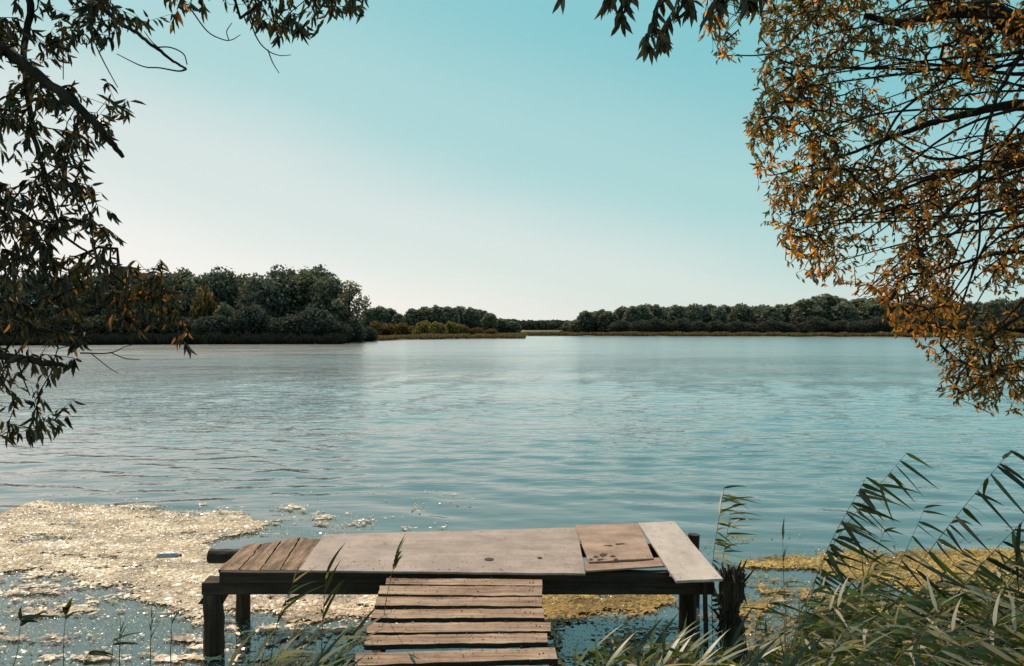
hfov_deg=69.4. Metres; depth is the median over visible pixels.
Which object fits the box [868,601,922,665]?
reed
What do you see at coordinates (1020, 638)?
reed
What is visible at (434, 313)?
distant tree
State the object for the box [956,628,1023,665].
reed
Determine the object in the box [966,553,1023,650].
reed
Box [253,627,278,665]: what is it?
reed
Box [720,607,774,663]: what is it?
reed
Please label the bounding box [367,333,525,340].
reed belt
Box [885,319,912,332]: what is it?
shore shrub
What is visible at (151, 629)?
reed
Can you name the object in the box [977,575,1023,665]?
reed
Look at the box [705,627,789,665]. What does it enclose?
reed
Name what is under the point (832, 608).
reed
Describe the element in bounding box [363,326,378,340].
shore shrub
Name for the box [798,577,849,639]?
reed
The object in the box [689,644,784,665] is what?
reed
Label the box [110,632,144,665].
reed
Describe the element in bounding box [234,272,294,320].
broadleaf tree
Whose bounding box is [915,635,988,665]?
reed
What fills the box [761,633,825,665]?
reed
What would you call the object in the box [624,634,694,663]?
reed
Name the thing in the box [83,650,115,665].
reed
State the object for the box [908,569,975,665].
reed
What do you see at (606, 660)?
reed
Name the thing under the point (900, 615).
reed
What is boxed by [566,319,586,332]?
distant tree
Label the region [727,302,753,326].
distant tree
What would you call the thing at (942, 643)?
reed
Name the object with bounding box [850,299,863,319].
distant tree
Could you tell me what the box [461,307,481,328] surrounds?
distant tree
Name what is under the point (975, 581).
reed
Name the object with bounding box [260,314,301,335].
shore shrub
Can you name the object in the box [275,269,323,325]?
broadleaf tree
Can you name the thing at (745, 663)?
reed
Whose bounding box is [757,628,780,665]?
reed
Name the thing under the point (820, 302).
distant tree
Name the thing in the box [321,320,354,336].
shore shrub
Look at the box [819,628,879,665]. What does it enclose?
reed
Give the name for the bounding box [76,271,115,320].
broadleaf tree
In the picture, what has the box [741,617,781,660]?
reed
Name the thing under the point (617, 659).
reed
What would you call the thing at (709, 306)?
distant tree
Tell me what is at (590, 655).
reed
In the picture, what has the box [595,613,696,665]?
reed
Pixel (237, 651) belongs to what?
reed
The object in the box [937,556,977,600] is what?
reed
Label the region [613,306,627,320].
distant tree
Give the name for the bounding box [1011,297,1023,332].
distant tree
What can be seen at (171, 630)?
reed
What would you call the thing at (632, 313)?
distant tree
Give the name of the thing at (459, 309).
distant tree
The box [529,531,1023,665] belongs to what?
algae mat
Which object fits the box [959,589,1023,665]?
reed
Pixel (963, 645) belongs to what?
reed
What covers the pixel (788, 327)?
shore shrub
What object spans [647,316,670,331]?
shore shrub
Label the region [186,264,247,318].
broadleaf tree
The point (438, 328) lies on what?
autumn shrub
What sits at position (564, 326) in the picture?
distant tree
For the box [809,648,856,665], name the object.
reed
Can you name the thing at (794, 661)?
reed
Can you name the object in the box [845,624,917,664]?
reed
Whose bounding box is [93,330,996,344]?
ground
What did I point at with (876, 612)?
reed
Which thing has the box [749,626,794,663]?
reed
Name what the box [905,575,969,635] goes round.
reed
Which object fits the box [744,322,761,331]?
shore shrub
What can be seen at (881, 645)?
reed
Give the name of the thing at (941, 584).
reed
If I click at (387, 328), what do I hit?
autumn shrub
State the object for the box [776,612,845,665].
reed
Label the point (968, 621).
reed
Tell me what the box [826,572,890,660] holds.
reed
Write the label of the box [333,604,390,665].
reed
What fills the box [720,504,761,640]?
reed
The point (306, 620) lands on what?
reed
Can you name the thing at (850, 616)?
reed
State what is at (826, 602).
reed
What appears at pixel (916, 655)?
reed
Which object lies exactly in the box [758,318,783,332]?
shore shrub
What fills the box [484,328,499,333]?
autumn shrub
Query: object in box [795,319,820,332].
shore shrub
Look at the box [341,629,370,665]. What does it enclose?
reed
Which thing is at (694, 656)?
reed
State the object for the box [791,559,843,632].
reed
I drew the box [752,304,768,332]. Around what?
distant tree
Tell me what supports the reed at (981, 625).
on the ground at (573, 335)
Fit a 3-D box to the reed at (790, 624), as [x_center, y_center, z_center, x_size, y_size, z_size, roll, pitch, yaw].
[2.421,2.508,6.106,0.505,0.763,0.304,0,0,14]
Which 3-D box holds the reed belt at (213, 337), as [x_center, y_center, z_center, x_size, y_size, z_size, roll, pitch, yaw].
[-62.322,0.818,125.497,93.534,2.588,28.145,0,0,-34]
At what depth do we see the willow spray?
2.29 m
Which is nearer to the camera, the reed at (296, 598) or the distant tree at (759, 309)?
the reed at (296, 598)
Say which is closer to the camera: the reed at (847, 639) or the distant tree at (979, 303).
the reed at (847, 639)
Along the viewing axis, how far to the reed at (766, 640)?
5.16 m
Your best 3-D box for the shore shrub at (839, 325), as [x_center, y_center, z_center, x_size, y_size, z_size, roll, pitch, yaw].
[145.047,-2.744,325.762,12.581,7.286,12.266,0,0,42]
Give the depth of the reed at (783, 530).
6.21 m
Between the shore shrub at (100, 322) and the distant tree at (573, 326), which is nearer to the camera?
the shore shrub at (100, 322)
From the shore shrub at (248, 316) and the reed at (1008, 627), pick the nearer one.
the reed at (1008, 627)
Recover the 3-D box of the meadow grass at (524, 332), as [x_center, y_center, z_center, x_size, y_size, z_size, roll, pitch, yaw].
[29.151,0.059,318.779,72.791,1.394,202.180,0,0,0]
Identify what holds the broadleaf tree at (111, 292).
on the ground at (573, 335)
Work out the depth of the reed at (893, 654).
5.04 m
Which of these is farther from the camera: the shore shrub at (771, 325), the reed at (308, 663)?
the shore shrub at (771, 325)
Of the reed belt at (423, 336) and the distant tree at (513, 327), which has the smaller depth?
the reed belt at (423, 336)
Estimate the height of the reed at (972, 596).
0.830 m
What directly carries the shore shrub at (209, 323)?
on the ground at (573, 335)
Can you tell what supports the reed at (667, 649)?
on the ground at (573, 335)
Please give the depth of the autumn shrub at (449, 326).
234.27 m
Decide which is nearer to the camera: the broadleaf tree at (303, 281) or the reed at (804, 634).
the reed at (804, 634)
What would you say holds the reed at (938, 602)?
on the ground at (573, 335)
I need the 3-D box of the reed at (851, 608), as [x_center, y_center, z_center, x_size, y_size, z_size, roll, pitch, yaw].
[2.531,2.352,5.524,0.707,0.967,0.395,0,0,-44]
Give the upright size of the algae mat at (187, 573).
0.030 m
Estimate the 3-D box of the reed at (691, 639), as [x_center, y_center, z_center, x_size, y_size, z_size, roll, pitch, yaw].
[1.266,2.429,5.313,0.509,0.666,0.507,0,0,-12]
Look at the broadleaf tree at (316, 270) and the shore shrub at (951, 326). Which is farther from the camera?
the shore shrub at (951, 326)
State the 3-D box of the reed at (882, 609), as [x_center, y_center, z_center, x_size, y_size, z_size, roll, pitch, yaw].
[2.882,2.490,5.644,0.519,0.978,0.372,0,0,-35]
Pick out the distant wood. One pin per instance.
(553, 324)
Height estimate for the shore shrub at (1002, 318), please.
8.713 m
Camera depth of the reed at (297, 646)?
4.63 m
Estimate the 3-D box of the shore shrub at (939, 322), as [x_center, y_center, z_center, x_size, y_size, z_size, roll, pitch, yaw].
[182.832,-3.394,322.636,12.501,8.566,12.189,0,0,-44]
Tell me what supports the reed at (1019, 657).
on the ground at (573, 335)
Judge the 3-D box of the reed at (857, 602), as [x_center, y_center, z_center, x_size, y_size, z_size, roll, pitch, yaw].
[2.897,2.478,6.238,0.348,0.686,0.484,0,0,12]
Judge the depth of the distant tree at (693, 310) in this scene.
328.41 m
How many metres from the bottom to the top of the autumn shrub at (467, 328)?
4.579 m
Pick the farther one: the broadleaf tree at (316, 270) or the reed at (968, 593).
the broadleaf tree at (316, 270)
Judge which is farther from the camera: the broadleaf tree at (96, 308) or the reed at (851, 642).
the broadleaf tree at (96, 308)
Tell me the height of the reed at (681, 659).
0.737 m
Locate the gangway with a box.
[354,578,557,665]
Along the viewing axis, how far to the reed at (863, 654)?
4.29 m
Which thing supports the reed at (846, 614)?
on the ground at (573, 335)
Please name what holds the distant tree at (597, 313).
on the ground at (573, 335)
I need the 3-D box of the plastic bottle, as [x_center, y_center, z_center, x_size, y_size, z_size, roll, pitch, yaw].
[-3.900,2.529,8.412,0.270,0.072,0.072,0,0,-9]
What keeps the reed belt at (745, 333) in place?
on the ground at (573, 335)
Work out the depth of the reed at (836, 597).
5.86 m
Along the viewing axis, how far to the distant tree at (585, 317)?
335.41 m
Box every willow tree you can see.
[0,0,368,447]
[653,0,1023,416]
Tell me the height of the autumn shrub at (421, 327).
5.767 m
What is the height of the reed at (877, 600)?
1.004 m
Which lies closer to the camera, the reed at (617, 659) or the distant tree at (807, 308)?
the reed at (617, 659)
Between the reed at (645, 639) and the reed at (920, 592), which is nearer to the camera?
the reed at (645, 639)
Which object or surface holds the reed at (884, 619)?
on the ground at (573, 335)
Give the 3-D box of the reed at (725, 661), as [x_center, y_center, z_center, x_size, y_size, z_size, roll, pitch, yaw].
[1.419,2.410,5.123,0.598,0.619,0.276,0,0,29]
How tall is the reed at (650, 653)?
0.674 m
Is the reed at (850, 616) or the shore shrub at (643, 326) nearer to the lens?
the reed at (850, 616)
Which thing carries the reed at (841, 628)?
on the ground at (573, 335)
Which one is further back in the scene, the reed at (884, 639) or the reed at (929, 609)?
the reed at (929, 609)
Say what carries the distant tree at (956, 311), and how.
on the ground at (573, 335)
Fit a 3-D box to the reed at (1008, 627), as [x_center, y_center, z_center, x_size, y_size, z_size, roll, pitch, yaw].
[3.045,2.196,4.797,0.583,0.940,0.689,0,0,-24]
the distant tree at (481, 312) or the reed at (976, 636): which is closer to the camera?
the reed at (976, 636)
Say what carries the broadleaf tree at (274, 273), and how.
on the ground at (573, 335)
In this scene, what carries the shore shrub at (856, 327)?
on the ground at (573, 335)
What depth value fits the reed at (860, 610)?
5.42 m
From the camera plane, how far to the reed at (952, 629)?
4.37 m
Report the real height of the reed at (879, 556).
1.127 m
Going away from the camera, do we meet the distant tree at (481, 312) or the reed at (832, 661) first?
the reed at (832, 661)
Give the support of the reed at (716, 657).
on the ground at (573, 335)
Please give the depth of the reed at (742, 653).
5.54 m
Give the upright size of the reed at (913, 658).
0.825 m
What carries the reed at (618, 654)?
on the ground at (573, 335)
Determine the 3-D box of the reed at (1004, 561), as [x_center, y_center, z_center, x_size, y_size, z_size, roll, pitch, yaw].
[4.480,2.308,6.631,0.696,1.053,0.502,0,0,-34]
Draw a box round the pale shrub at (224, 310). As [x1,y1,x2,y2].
[215,302,234,319]
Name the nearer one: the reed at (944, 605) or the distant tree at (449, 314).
the reed at (944, 605)
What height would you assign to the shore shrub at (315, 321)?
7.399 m
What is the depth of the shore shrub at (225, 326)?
136.77 m
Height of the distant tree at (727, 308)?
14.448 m
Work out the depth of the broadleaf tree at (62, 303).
154.71 m
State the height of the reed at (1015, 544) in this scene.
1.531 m
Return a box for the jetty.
[198,521,755,664]
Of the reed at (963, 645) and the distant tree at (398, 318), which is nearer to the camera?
the reed at (963, 645)
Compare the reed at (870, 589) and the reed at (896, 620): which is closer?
the reed at (870, 589)
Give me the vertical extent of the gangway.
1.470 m
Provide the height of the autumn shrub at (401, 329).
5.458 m
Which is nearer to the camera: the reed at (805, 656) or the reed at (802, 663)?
the reed at (802, 663)
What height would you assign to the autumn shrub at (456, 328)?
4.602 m
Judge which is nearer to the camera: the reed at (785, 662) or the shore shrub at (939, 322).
the reed at (785, 662)
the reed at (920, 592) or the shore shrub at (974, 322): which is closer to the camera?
the reed at (920, 592)
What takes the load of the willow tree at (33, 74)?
on the ground at (573, 335)
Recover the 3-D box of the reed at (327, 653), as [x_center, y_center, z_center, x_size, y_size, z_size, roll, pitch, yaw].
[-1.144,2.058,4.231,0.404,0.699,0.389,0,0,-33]
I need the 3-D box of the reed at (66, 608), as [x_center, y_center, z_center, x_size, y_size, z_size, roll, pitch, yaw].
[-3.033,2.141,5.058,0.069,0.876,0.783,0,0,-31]
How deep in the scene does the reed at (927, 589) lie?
6.31 m
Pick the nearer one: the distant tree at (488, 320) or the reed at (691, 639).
the reed at (691, 639)
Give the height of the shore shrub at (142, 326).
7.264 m
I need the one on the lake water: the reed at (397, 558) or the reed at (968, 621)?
the reed at (397, 558)
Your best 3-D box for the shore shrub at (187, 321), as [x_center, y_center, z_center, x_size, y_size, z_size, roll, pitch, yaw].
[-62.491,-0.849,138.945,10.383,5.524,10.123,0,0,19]
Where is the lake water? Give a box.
[0,336,1023,665]
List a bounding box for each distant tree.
[360,307,380,327]
[371,305,392,324]
[383,308,398,319]
[391,313,404,325]
[403,308,421,327]
[415,306,432,322]
[427,305,444,322]
[439,306,460,324]
[455,306,465,322]
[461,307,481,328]
[478,309,487,328]
[480,313,498,331]
[496,318,507,332]
[505,321,521,332]
[560,321,571,331]
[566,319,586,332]
[575,310,595,332]
[591,309,605,331]
[596,311,618,331]
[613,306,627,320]
[623,306,641,329]
[635,304,653,320]
[647,304,664,320]
[662,306,671,321]
[667,304,686,331]
[683,303,704,321]
[698,304,710,322]
[705,304,716,315]
[708,306,728,329]
[721,304,731,322]
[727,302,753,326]
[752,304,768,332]
[759,306,784,328]
[773,304,785,310]
[779,303,795,323]
[789,298,825,327]
[810,295,830,328]
[818,293,837,320]
[823,295,849,317]
[829,302,859,321]
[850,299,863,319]
[855,297,871,318]
[856,300,890,324]
[896,304,910,319]
[908,299,922,318]
[927,298,947,322]
[948,303,969,316]
[956,301,978,321]
[975,300,1005,323]
[975,301,982,316]
[995,297,1015,316]
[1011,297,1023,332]
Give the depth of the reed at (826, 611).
5.75 m
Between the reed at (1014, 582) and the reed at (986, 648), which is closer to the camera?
the reed at (986, 648)
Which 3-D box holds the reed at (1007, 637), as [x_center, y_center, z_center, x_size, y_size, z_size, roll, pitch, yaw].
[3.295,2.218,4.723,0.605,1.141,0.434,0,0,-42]
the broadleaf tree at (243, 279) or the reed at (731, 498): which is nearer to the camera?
the reed at (731, 498)
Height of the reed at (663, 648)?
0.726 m
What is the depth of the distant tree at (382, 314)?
303.94 m
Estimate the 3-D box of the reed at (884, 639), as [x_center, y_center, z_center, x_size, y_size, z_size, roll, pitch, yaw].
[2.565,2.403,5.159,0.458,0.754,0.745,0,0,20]
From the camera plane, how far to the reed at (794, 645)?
4.70 m
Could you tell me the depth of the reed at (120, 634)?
5.81 m
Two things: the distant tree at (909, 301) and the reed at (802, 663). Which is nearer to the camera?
the reed at (802, 663)
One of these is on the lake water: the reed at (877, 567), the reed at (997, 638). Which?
the reed at (877, 567)
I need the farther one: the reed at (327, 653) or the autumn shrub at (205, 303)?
the autumn shrub at (205, 303)
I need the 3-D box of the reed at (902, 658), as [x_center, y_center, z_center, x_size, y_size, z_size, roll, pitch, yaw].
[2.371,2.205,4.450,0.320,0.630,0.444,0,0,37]
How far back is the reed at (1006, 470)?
5.47 m
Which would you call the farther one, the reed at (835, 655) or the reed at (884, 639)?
the reed at (884, 639)
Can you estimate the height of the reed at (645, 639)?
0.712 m
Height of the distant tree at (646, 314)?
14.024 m
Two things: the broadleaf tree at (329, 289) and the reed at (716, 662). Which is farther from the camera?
the broadleaf tree at (329, 289)
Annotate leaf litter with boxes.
[231,535,687,662]
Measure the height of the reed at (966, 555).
1.149 m
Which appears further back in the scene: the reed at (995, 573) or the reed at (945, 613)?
the reed at (995, 573)
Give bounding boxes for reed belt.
[0,330,370,345]
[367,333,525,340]
[527,331,1023,337]
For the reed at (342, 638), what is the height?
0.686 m
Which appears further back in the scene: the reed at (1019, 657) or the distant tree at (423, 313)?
the distant tree at (423, 313)
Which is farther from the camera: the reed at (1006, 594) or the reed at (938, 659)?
the reed at (1006, 594)
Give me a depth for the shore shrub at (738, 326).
318.53 m
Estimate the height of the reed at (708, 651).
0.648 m
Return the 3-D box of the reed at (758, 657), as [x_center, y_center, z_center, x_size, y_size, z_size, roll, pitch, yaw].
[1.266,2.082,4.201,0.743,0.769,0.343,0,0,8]
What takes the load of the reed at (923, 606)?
on the ground at (573, 335)
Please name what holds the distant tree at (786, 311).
on the ground at (573, 335)
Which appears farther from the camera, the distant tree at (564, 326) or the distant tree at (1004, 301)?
the distant tree at (564, 326)
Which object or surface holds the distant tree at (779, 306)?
on the ground at (573, 335)
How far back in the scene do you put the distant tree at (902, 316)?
333.71 m
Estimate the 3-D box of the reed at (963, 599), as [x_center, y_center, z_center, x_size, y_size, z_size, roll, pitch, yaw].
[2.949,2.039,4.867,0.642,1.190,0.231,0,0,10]
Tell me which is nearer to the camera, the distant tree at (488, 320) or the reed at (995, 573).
the reed at (995, 573)
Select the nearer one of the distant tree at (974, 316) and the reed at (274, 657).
the reed at (274, 657)
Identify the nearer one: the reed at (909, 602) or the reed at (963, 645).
the reed at (963, 645)
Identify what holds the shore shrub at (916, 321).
on the ground at (573, 335)
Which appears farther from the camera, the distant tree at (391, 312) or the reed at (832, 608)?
the distant tree at (391, 312)
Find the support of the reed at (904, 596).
on the ground at (573, 335)
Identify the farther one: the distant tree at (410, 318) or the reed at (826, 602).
the distant tree at (410, 318)
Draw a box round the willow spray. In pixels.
[552,0,767,63]
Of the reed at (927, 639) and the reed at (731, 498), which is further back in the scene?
the reed at (731, 498)
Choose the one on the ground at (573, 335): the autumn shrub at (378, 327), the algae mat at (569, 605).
the autumn shrub at (378, 327)
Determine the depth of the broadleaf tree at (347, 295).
147.14 m
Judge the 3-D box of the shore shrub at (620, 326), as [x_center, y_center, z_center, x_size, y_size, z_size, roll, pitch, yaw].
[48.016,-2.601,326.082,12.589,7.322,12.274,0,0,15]
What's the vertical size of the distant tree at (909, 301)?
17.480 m
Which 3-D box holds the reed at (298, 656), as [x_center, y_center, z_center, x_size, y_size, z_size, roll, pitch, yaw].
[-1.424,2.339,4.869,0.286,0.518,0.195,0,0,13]
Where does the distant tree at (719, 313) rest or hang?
on the ground at (573, 335)
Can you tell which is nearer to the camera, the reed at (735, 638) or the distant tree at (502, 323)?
the reed at (735, 638)
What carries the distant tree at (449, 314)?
on the ground at (573, 335)
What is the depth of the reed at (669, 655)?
4.57 m
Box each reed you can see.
[13,607,54,665]
[62,598,72,665]
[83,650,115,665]
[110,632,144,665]
[119,616,127,660]
[149,609,158,658]
[170,608,180,658]
[228,628,257,665]
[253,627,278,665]
[261,634,315,665]
[264,642,296,665]
[269,563,324,664]
[269,616,313,665]
[281,634,311,665]
[285,646,318,665]
[295,616,333,665]
[306,654,324,665]
[314,629,354,665]
[320,545,343,662]
[320,622,369,665]
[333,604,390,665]
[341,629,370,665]
[384,537,405,612]
[557,626,619,665]
[563,634,637,665]
[581,619,661,665]
[586,636,632,665]
[591,638,653,665]
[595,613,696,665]
[602,644,631,665]
[603,643,645,665]
[611,615,692,665]
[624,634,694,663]
[625,629,696,665]
[634,628,685,665]
[641,634,702,665]
[647,612,721,651]
[648,619,702,665]
[661,631,729,665]
[669,628,722,665]
[680,631,728,665]
[688,638,702,665]
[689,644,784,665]
[692,652,717,665]
[697,646,722,665]
[701,643,746,665]
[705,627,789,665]
[710,639,760,665]
[711,485,758,650]
[712,631,749,662]
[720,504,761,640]
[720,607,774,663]
[721,635,780,665]
[726,643,749,663]
[728,655,797,665]
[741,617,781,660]
[742,629,796,665]
[744,649,766,665]
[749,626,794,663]
[751,620,850,665]
[752,650,814,665]
[754,581,805,643]
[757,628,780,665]
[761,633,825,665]
[767,638,815,665]
[775,599,837,665]
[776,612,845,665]
[777,596,828,645]
[778,571,840,665]
[778,630,844,665]
[779,621,826,662]
[781,594,840,662]
[782,520,787,638]
[782,577,891,662]
[784,642,809,665]
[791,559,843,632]
[795,598,857,654]
[796,585,856,663]
[798,453,937,617]
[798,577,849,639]
[806,477,914,611]
[806,575,873,665]
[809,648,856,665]
[814,572,911,660]
[816,576,880,659]
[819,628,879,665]
[821,616,885,665]
[822,575,872,616]
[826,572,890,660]
[829,633,869,665]
[830,604,897,656]
[831,631,862,665]
[836,587,870,627]
[837,615,890,659]
[841,559,893,628]
[844,602,928,664]
[845,602,889,652]
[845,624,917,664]
[847,587,865,607]
[849,584,941,665]
[850,630,911,659]
[851,516,902,617]
[853,623,896,665]
[853,629,903,665]
[856,589,956,661]
[858,608,896,663]
[859,575,919,627]
[864,618,966,664]
[868,552,898,612]
[868,585,987,665]
[868,595,894,646]
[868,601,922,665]
[871,605,917,665]
[875,505,949,652]
[878,606,925,653]
[878,619,926,665]
[883,597,936,663]
[886,588,949,639]
[887,645,920,665]
[888,615,935,663]
[889,450,1023,629]
[890,620,956,662]
[892,575,965,641]
[894,616,962,665]
[898,627,949,665]
[904,602,963,665]
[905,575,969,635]
[907,546,986,657]
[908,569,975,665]
[911,587,953,639]
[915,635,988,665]
[916,579,952,655]
[918,573,937,614]
[921,624,980,664]
[922,597,996,665]
[929,558,1019,665]
[931,609,1014,665]
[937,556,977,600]
[939,599,987,645]
[941,575,986,640]
[941,580,1000,639]
[941,636,1003,665]
[944,520,1023,622]
[952,608,997,646]
[954,603,1023,665]
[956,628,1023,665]
[958,572,983,619]
[959,578,990,620]
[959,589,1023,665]
[961,549,1023,627]
[962,596,1020,651]
[963,614,1011,659]
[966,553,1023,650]
[966,600,1023,649]
[968,566,1012,616]
[976,570,1023,664]
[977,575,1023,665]
[982,574,1023,626]
[987,596,1023,665]
[988,537,1023,608]
[988,577,1022,625]
[991,581,1023,663]
[993,579,1023,641]
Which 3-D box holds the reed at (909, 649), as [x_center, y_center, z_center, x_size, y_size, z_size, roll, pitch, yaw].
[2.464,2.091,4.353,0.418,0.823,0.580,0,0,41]
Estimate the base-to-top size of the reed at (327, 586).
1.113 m
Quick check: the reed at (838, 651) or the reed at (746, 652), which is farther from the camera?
the reed at (746, 652)
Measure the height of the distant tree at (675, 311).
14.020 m
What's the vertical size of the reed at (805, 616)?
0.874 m
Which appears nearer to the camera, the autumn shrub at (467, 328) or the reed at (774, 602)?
the reed at (774, 602)
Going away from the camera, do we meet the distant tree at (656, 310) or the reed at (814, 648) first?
the reed at (814, 648)
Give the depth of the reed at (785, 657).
4.28 m
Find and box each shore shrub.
[0,313,45,336]
[29,314,94,336]
[77,314,120,335]
[107,308,167,335]
[155,315,200,334]
[190,313,227,335]
[217,318,244,335]
[223,302,270,334]
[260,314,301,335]
[291,304,335,334]
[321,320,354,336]
[342,323,366,340]
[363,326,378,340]
[606,319,631,331]
[628,319,654,331]
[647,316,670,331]
[668,317,692,332]
[684,320,711,332]
[707,320,727,332]
[724,320,749,332]
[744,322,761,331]
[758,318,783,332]
[775,321,799,332]
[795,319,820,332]
[806,315,835,332]
[830,318,850,332]
[843,320,873,332]
[864,316,892,332]
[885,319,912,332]
[908,316,922,331]
[920,318,942,332]
[939,319,966,331]
[960,320,983,331]
[994,315,1022,332]
[1016,317,1023,333]
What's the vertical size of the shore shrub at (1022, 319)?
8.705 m
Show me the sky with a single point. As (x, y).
(506, 159)
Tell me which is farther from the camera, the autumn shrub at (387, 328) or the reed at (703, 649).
the autumn shrub at (387, 328)
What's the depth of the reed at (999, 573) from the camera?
6.25 m
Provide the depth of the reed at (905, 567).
5.75 m
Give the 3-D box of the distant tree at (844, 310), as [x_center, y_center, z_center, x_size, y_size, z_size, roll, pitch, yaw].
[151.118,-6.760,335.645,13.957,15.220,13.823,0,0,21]
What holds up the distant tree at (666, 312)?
on the ground at (573, 335)
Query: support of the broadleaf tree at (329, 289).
on the ground at (573, 335)
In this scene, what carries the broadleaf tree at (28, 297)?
on the ground at (573, 335)
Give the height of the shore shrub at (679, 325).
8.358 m
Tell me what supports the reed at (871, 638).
on the ground at (573, 335)
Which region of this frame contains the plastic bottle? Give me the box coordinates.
[156,552,181,557]
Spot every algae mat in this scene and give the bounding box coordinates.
[0,490,472,665]
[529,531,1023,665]
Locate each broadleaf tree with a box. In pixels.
[0,275,22,317]
[4,269,64,319]
[34,274,91,313]
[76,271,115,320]
[103,266,150,314]
[123,266,184,330]
[162,267,195,316]
[172,272,225,317]
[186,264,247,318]
[225,273,255,297]
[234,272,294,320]
[263,264,299,317]
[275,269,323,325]
[297,264,342,309]
[302,273,352,322]
[331,280,370,329]
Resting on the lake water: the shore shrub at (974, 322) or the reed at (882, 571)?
the reed at (882, 571)
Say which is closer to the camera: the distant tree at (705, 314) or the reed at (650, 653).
the reed at (650, 653)
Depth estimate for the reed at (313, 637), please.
4.81 m
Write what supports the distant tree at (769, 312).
on the ground at (573, 335)
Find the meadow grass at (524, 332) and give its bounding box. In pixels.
[500,331,558,335]
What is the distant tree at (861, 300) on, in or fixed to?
on the ground at (573, 335)
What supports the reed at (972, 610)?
on the ground at (573, 335)
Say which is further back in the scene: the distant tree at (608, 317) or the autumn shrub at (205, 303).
the distant tree at (608, 317)
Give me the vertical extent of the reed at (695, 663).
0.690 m
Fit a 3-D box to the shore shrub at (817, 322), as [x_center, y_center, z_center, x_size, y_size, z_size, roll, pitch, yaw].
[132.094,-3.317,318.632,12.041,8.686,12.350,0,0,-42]
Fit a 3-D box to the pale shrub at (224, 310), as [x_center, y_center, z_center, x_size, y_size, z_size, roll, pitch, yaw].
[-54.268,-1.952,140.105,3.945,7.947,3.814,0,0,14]
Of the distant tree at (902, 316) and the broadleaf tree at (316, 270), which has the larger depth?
the distant tree at (902, 316)
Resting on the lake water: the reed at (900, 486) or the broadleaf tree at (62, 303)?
the reed at (900, 486)
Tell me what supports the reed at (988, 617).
on the ground at (573, 335)
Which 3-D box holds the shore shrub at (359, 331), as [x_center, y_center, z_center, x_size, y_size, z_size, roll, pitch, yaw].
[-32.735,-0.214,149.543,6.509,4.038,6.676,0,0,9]
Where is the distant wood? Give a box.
[355,318,569,329]
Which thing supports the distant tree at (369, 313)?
on the ground at (573, 335)
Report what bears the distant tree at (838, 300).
on the ground at (573, 335)
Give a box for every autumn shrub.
[189,279,218,318]
[368,319,384,335]
[383,323,394,334]
[390,322,411,334]
[411,320,431,333]
[427,321,448,333]
[445,322,457,333]
[451,324,467,333]
[457,323,471,333]
[471,327,484,334]
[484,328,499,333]
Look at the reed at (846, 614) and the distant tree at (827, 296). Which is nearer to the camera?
the reed at (846, 614)
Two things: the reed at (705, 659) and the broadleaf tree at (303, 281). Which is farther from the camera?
the broadleaf tree at (303, 281)
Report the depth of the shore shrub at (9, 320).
133.70 m
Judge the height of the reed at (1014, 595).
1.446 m
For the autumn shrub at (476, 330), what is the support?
on the ground at (573, 335)
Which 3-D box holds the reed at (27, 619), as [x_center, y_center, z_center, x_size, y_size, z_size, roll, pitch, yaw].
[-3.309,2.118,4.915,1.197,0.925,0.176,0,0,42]
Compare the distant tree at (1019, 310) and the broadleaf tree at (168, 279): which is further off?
the distant tree at (1019, 310)
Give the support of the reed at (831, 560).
on the lake water
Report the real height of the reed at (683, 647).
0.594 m
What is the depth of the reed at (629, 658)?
4.66 m
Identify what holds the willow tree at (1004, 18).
on the ground at (573, 335)
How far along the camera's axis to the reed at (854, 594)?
5.26 m
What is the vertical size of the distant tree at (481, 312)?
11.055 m
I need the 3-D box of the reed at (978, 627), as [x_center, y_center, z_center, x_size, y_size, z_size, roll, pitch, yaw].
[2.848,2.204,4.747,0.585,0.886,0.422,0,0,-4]
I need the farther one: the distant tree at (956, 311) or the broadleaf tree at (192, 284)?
the distant tree at (956, 311)
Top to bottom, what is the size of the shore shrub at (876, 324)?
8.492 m
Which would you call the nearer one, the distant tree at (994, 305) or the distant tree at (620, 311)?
the distant tree at (994, 305)
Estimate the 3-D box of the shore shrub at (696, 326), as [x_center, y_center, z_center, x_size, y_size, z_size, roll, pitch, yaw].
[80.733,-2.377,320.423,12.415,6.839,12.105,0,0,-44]
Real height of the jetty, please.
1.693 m
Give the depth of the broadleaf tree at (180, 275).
154.69 m
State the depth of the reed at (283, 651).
4.19 m
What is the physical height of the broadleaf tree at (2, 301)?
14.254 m
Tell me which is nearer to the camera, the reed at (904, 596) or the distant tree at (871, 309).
the reed at (904, 596)
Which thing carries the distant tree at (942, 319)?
on the ground at (573, 335)
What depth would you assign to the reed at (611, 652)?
5.28 m
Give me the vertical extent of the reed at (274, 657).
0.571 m
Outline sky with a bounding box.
[0,0,1023,320]
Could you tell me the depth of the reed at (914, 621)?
5.24 m
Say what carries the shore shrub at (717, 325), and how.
on the ground at (573, 335)
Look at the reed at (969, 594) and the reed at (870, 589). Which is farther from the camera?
the reed at (969, 594)
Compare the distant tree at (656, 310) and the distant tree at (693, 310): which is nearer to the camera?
the distant tree at (693, 310)
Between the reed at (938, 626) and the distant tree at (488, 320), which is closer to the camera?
the reed at (938, 626)

